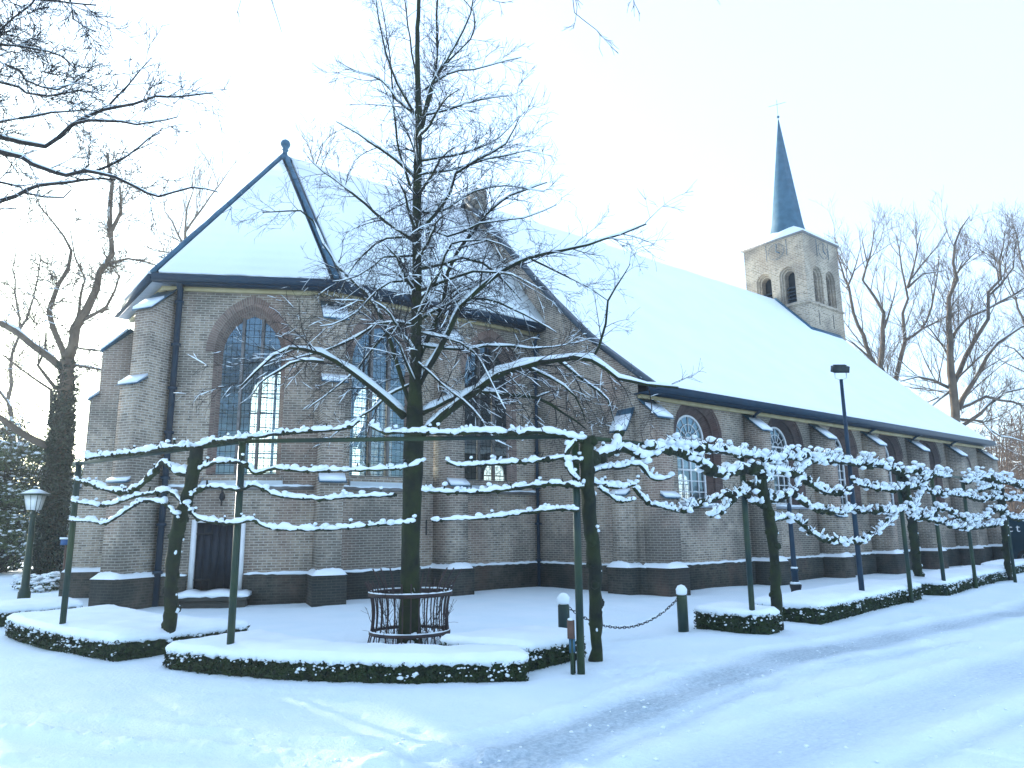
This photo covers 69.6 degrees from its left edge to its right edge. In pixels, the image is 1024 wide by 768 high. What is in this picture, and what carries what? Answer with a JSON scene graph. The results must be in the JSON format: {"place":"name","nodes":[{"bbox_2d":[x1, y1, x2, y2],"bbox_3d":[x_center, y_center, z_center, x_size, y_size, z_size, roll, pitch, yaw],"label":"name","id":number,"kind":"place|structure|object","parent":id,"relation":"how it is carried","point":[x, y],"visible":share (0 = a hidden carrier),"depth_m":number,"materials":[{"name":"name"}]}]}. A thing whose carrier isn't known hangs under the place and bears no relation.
{"place":"outdoors","nodes":[
{"label":"outdoors","id":0,"kind":"place"},
{"bbox_2d":[0,597,1023,767],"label":"road","id":1,"kind":"structure","parent":0,"point":[762,725],"depth_m":6.56,"materials":[{"name":"white snow"}]},
{"bbox_2d":[16,623,1022,765],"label":"snow clods","id":2,"kind":"object","parent":1,"relation":"on","point":[507,732],"visible":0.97,"depth_m":6.04,"materials":[{"name":"white snow"}]},
{"bbox_2d":[0,562,1023,696],"bbox_3d":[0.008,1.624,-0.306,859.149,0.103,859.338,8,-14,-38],"label":"ground","id":3,"kind":"structure","parent":0,"point":[659,639],"depth_m":12.27,"materials":[{"name":"white snow"}]},
{"bbox_2d":[17,487,51,598],"bbox_3d":[-11.090,3.760,16.915,0.490,2.770,0.490,-1,-11,0],"label":"street lantern","id":4,"kind":"object","parent":3,"relation":"on","point":[35,499],"visible":0.93,"depth_m":16.94,"materials":[{"name":"green metal"}]},
{"bbox_2d":[0,198,68,557],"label":"bare tree","id":5,"kind":"object","parent":3,"relation":"on","point":[9,393],"visible":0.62,"depth_m":43.67,"materials":[{"name":"brown plant"}]},
{"bbox_2d":[9,571,60,592],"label":"bush","id":6,"kind":"object","parent":3,"relation":"on","point":[45,582],"visible":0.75,"depth_m":21.86,"materials":[{"name":"white plant"}]},
{"bbox_2d":[0,434,76,572],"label":"evergreen shrub","id":7,"kind":"object","parent":3,"relation":"on","point":[12,461],"visible":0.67,"depth_m":31.62,"materials":[{"name":"green plant"}]},
{"bbox_2d":[0,596,83,626],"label":"hedge","id":8,"kind":"object","parent":3,"relation":"on","point":[9,607],"visible":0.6,"depth_m":13.85,"materials":[{"name":"white plant"}]},
{"bbox_2d":[0,416,84,545],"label":"evergreen shrub","id":9,"kind":"object","parent":3,"relation":"on","point":[3,433],"visible":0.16,"depth_m":33.36,"materials":[{"name":"green plant"}]},
{"bbox_2d":[21,468,82,565],"bbox_3d":[-21.408,6.601,35.766,5.263,5.495,5.118,-2,-11,6],"label":"evergreen shrub","id":10,"kind":"object","parent":3,"relation":"on","point":[72,480],"visible":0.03,"depth_m":35.21,"materials":[{"name":"green plant"}]},
{"bbox_2d":[60,537,67,570],"bbox_3d":[-11.661,4.779,19.157,0.240,1.545,0.240,-1,-11,0],"label":"sign","id":11,"kind":"object","parent":3,"relation":"on","point":[64,540],"visible":0.56,"depth_m":19.18,"materials":[{"name":"blue metal"}]},
{"bbox_2d":[0,118,186,574],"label":"ivy tree","id":12,"kind":"object","parent":3,"relation":"on","point":[58,444],"visible":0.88,"depth_m":26.91,"materials":[{"name":"brown plant"}]},
{"bbox_2d":[0,0,233,249],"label":"overhanging tree","id":13,"kind":"object","parent":3,"relation":"on","point":[7,138],"visible":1,"depth_m":8.95,"materials":[{"name":"brown plant"}]},
{"bbox_2d":[5,604,249,661],"bbox_3d":[-6.269,3.863,11.545,4.418,0.498,2.062,-9,-14,37],"label":"hedge","id":14,"kind":"object","parent":3,"relation":"on","point":[112,633],"visible":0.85,"depth_m":10.50,"materials":[{"name":"green plant"}]},
{"bbox_2d":[85,133,252,252],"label":"bare tree","id":15,"kind":"object","parent":3,"relation":"on","point":[186,226],"visible":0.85,"depth_m":49.36,"materials":[{"name":"brown plant"}]},
{"bbox_2d":[68,417,425,643],"bbox_3d":[-3.884,2.138,9.684,5.931,3.141,0.959,-6,-12,26],"label":"pleached tree","id":16,"kind":"object","parent":3,"relation":"on","point":[194,467],"visible":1,"depth_m":9.54,"materials":[{"name":"brown plant"}]},
{"bbox_2d":[292,113,340,164],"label":"bare tree","id":17,"kind":"object","parent":3,"relation":"on","point":[329,135],"visible":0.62,"depth_m":48.28,"materials":[{"name":"grey plant"}]},
{"bbox_2d":[162,629,528,684],"bbox_3d":[-2.004,3.288,8.757,4.560,0.462,1.543,-6,-12,24],"label":"hedge","id":18,"kind":"object","parent":3,"relation":"on","point":[259,653],"visible":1,"depth_m":8.23,"materials":[{"name":"green plant"}]},
{"bbox_2d":[362,584,457,644],"bbox_3d":[-1.504,3.354,10.790,1.398,0.944,1.365,8,-14,-38],"label":"shrub","id":19,"kind":"object","parent":3,"relation":"on","point":[382,640],"visible":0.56,"depth_m":10.60,"materials":[{"name":"brown plant"}]},
{"bbox_2d":[365,567,461,643],"bbox_3d":[-1.460,3.297,10.836,1.416,1.099,1.490,-1,-11,3],"label":"tree guard","id":20,"kind":"object","parent":3,"relation":"on","point":[437,591],"visible":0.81,"depth_m":10.45,"materials":[{"name":"metal"}]},
{"bbox_2d":[166,0,705,643],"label":"linden tree","id":21,"kind":"object","parent":3,"relation":"on","point":[418,370],"visible":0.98,"depth_m":10.36,"materials":[{"name":"brown plant"}]},
{"bbox_2d":[237,0,719,55],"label":"overhanging tree","id":22,"kind":"object","parent":3,"relation":"on","point":[600,34],"visible":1,"depth_m":6.00,"materials":[{"name":"brown plant"}]},
{"bbox_2d":[439,625,586,671],"bbox_3d":[0.071,3.333,9.226,1.661,0.511,1.280,8,-14,-38],"label":"hedge","id":23,"kind":"object","parent":3,"relation":"on","point":[543,647],"visible":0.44,"depth_m":8.95,"materials":[{"name":"white plant"}]},
{"bbox_2d":[367,419,681,661],"bbox_3d":[0.442,1.968,9.034,4.360,3.086,1.145,3,-12,-19],"label":"pleached tree","id":24,"kind":"object","parent":3,"relation":"on","point":[591,460],"visible":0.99,"depth_m":8.89,"materials":[{"name":"brown plant"}]},
{"bbox_2d":[58,100,1003,608],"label":"church","id":25,"kind":"structure","parent":3,"relation":"on","point":[770,346],"depth_m":20.48,"materials":[{"name":"brick"}]},
{"bbox_2d":[187,519,245,590],"bbox_3d":[-6.899,4.003,17.241,1.200,1.630,0.180,1,-11,-8],"label":"door","id":26,"kind":"structure","parent":25,"relation":"in","point":[210,557],"depth_m":17.23,"materials":[{"name":"paint"}]},
{"bbox_2d":[206,296,293,474],"bbox_3d":[-6.498,0.016,18.239,2.110,4.490,0.352,1,-11,-8],"label":"window","id":27,"kind":"structure","parent":25,"relation":"in","point":[257,308],"depth_m":18.30,"materials":[{"name":"glass"}]},
{"bbox_2d":[244,367,280,473],"bbox_3d":[-7.752,1.362,25.030,3.100,4.490,0.352,8,-14,-38],"label":"window","id":28,"kind":"structure","parent":25,"relation":"in","point":[275,384],"depth_m":24.51,"materials":[{"name":"glass"}]},
{"bbox_2d":[350,380,391,475],"bbox_3d":[-5.172,1.731,27.054,2.280,4.490,0.352,8,-14,-38],"label":"window","id":29,"kind":"structure","parent":25,"relation":"in","point":[365,458],"depth_m":26.86,"materials":[{"name":"glass"}]},
{"bbox_2d":[346,309,410,477],"bbox_3d":[-3.448,0.216,19.430,2.280,4.490,0.352,8,-14,-38],"label":"window","id":30,"kind":"structure","parent":25,"relation":"in","point":[359,327],"depth_m":19.43,"materials":[{"name":"glass"}]},
{"bbox_2d":[461,329,520,481],"bbox_3d":[-0.712,0.608,21.577,2.280,4.490,0.352,8,-14,-38],"label":"window","id":31,"kind":"structure","parent":25,"relation":"in","point":[511,473],"depth_m":21.77,"materials":[{"name":"glass"}]},
{"bbox_2d":[484,453,504,480],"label":"window","id":32,"kind":"structure","parent":25,"relation":"in","point":[503,476],"depth_m":35.32,"materials":[{"name":"glass"}]},
{"bbox_2d":[678,466,689,500],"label":"window","id":33,"kind":"structure","parent":25,"relation":"in","point":[688,494],"depth_m":43.88,"materials":[{"name":"glass"}]},
{"bbox_2d":[674,405,722,507],"bbox_3d":[5.182,1.919,20.674,2.160,3.095,0.555,8,-14,-38],"label":"window","id":34,"kind":"structure","parent":25,"relation":"in","point":[705,421],"depth_m":21.09,"materials":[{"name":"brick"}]},
{"bbox_2d":[768,418,807,508],"bbox_3d":[8.621,2.411,23.374,2.160,3.095,0.554,8,-14,-38],"label":"window","id":35,"kind":"structure","parent":25,"relation":"in","point":[788,430],"depth_m":23.83,"materials":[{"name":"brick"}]},
{"bbox_2d":[828,427,861,507],"bbox_3d":[11.435,2.814,25.583,2.160,3.095,0.553,8,-14,-38],"label":"window","id":36,"kind":"structure","parent":25,"relation":"in","point":[838,432],"depth_m":26.09,"materials":[{"name":"brick"}]},
{"bbox_2d":[878,434,903,505],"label":"window","id":37,"kind":"structure","parent":25,"relation":"in","point":[892,448],"depth_m":28.35,"materials":[{"name":"brick"}]},
{"bbox_2d":[919,440,944,502],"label":"window","id":38,"kind":"structure","parent":25,"relation":"in","point":[934,459],"depth_m":30.46,"materials":[{"name":"brick"}]},
{"bbox_2d":[59,435,1016,674],"bbox_3d":[5.030,2.874,13.742,23.506,2.945,5.544,5,-12,-26],"label":"training frame","id":39,"kind":"object","parent":3,"relation":"on","point":[236,556],"visible":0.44,"depth_m":9.27,"materials":[{"name":"green metal"}]},
{"bbox_2d":[557,592,569,627],"bbox_3d":[0.758,3.428,10.736,0.192,0.750,0.185,8,-14,-38],"label":"bollard","id":40,"kind":"object","parent":3,"relation":"on","point":[563,598],"visible":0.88,"depth_m":10.70,"materials":[{"name":"green metal"}]},
{"bbox_2d":[569,598,677,628],"bbox_3d":[1.766,3.568,11.354,2.226,0.400,0.049,6,-13,-32],"label":"chain","id":41,"kind":"object","parent":40,"relation":"attached to","point":[632,626],"visible":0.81,"depth_m":11.40,"materials":[{"name":"black metal"}]},
{"bbox_2d":[567,618,575,674],"bbox_3d":[0.683,3.027,8.449,0.085,0.658,0.054,-1,-11,0],"label":"sign post","id":42,"kind":"object","parent":3,"relation":"on","point":[571,629],"visible":0.96,"depth_m":8.45,"materials":[{"name":"brown metal"}]},
{"bbox_2d":[676,585,688,631],"bbox_3d":[2.775,3.651,11.984,0.180,0.750,0.183,-1,-11,4],"label":"bollard","id":43,"kind":"object","parent":3,"relation":"on","point":[682,609],"visible":0.98,"depth_m":11.92,"materials":[{"name":"green metal"}]},
{"bbox_2d":[693,601,782,634],"bbox_3d":[3.698,3.836,12.004,0.963,0.516,1.287,8,-14,-38],"label":"hedge","id":44,"kind":"object","parent":3,"relation":"on","point":[731,616],"visible":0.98,"depth_m":11.71,"materials":[{"name":"green plant"}]},
{"bbox_2d":[641,431,899,629],"bbox_3d":[4.982,2.568,12.777,9.028,3.206,0.444,10,-15,-43],"label":"pleached tree","id":45,"kind":"object","parent":3,"relation":"on","point":[763,471],"visible":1,"depth_m":12.13,"materials":[{"name":"brown plant"}]},
{"bbox_2d":[787,503,801,591],"bbox_3d":[6.429,3.842,16.848,0.260,2.210,0.260,8,-14,-38],"label":"cast post","id":46,"kind":"object","parent":3,"relation":"on","point":[795,584],"visible":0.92,"depth_m":16.76,"materials":[{"name":"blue metal"}]},
{"bbox_2d":[754,579,922,624],"bbox_3d":[6.770,4.380,14.957,1.355,0.520,6.124,-11,-15,43],"label":"hedge","id":47,"kind":"object","parent":3,"relation":"on","point":[825,604],"visible":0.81,"depth_m":13.66,"materials":[{"name":"green plant"}]},
{"bbox_2d":[830,364,864,590],"bbox_3d":[6.876,2.035,14.909,0.310,5.001,0.232,-1,-11,0],"label":"floodlight pole","id":48,"kind":"object","parent":3,"relation":"on","point":[839,368],"visible":0.89,"depth_m":14.94,"materials":[{"name":"metal"}]},
{"bbox_2d":[817,194,983,380],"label":"bare tree","id":49,"kind":"object","parent":3,"relation":"on","point":[881,335],"visible":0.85,"depth_m":51.93,"materials":[{"name":"brown plant"}]},
{"bbox_2d":[850,451,983,576],"bbox_3d":[9.499,3.446,17.322,7.651,3.299,1.155,10,-15,-43],"label":"pleached tree","id":50,"kind":"object","parent":3,"relation":"on","point":[914,512],"visible":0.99,"depth_m":16.79,"materials":[{"name":"white plant"}]},
{"bbox_2d":[869,185,1023,474],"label":"bare tree","id":51,"kind":"object","parent":3,"relation":"on","point":[957,405],"visible":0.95,"depth_m":43.67,"materials":[{"name":"brown plant"}]},
{"bbox_2d":[901,565,1007,595],"bbox_3d":[12.013,5.309,19.987,1.351,0.522,7.033,-11,-15,42],"label":"hedge","id":52,"kind":"object","parent":3,"relation":"on","point":[959,579],"visible":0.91,"depth_m":18.56,"materials":[{"name":"white plant"}]},
{"bbox_2d":[956,204,1023,416],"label":"bare tree","id":53,"kind":"object","parent":3,"relation":"on","point":[1016,300],"visible":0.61,"depth_m":59.18,"materials":[{"name":"brown plant"}]},
{"bbox_2d":[959,466,1023,579],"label":"pleached tree","id":54,"kind":"object","parent":3,"relation":"on","point":[995,485],"visible":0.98,"depth_m":20.60,"materials":[{"name":"white plant"}]},
{"bbox_2d":[960,395,1023,513],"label":"wood","id":55,"kind":"object","parent":3,"relation":"on","point":[1016,507],"visible":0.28,"depth_m":56.13,"materials":[{"name":"brown plant"}]},
{"bbox_2d":[981,559,1023,573],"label":"hedge","id":56,"kind":"object","parent":3,"relation":"on","point":[1019,565],"visible":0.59,"depth_m":24.66,"materials":[{"name":"white plant"}]},
{"bbox_2d":[1008,514,1023,558],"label":"van","id":57,"kind":"object","parent":3,"relation":"on","point":[1017,533],"visible":0.66,"depth_m":28.16,"materials":[{"name":"paint"}]},
{"bbox_2d":[0,0,1023,513],"label":"sky","id":58,"kind":"structure","parent":0,"point":[888,102],"materials":[{"name":"white"}]}
]}

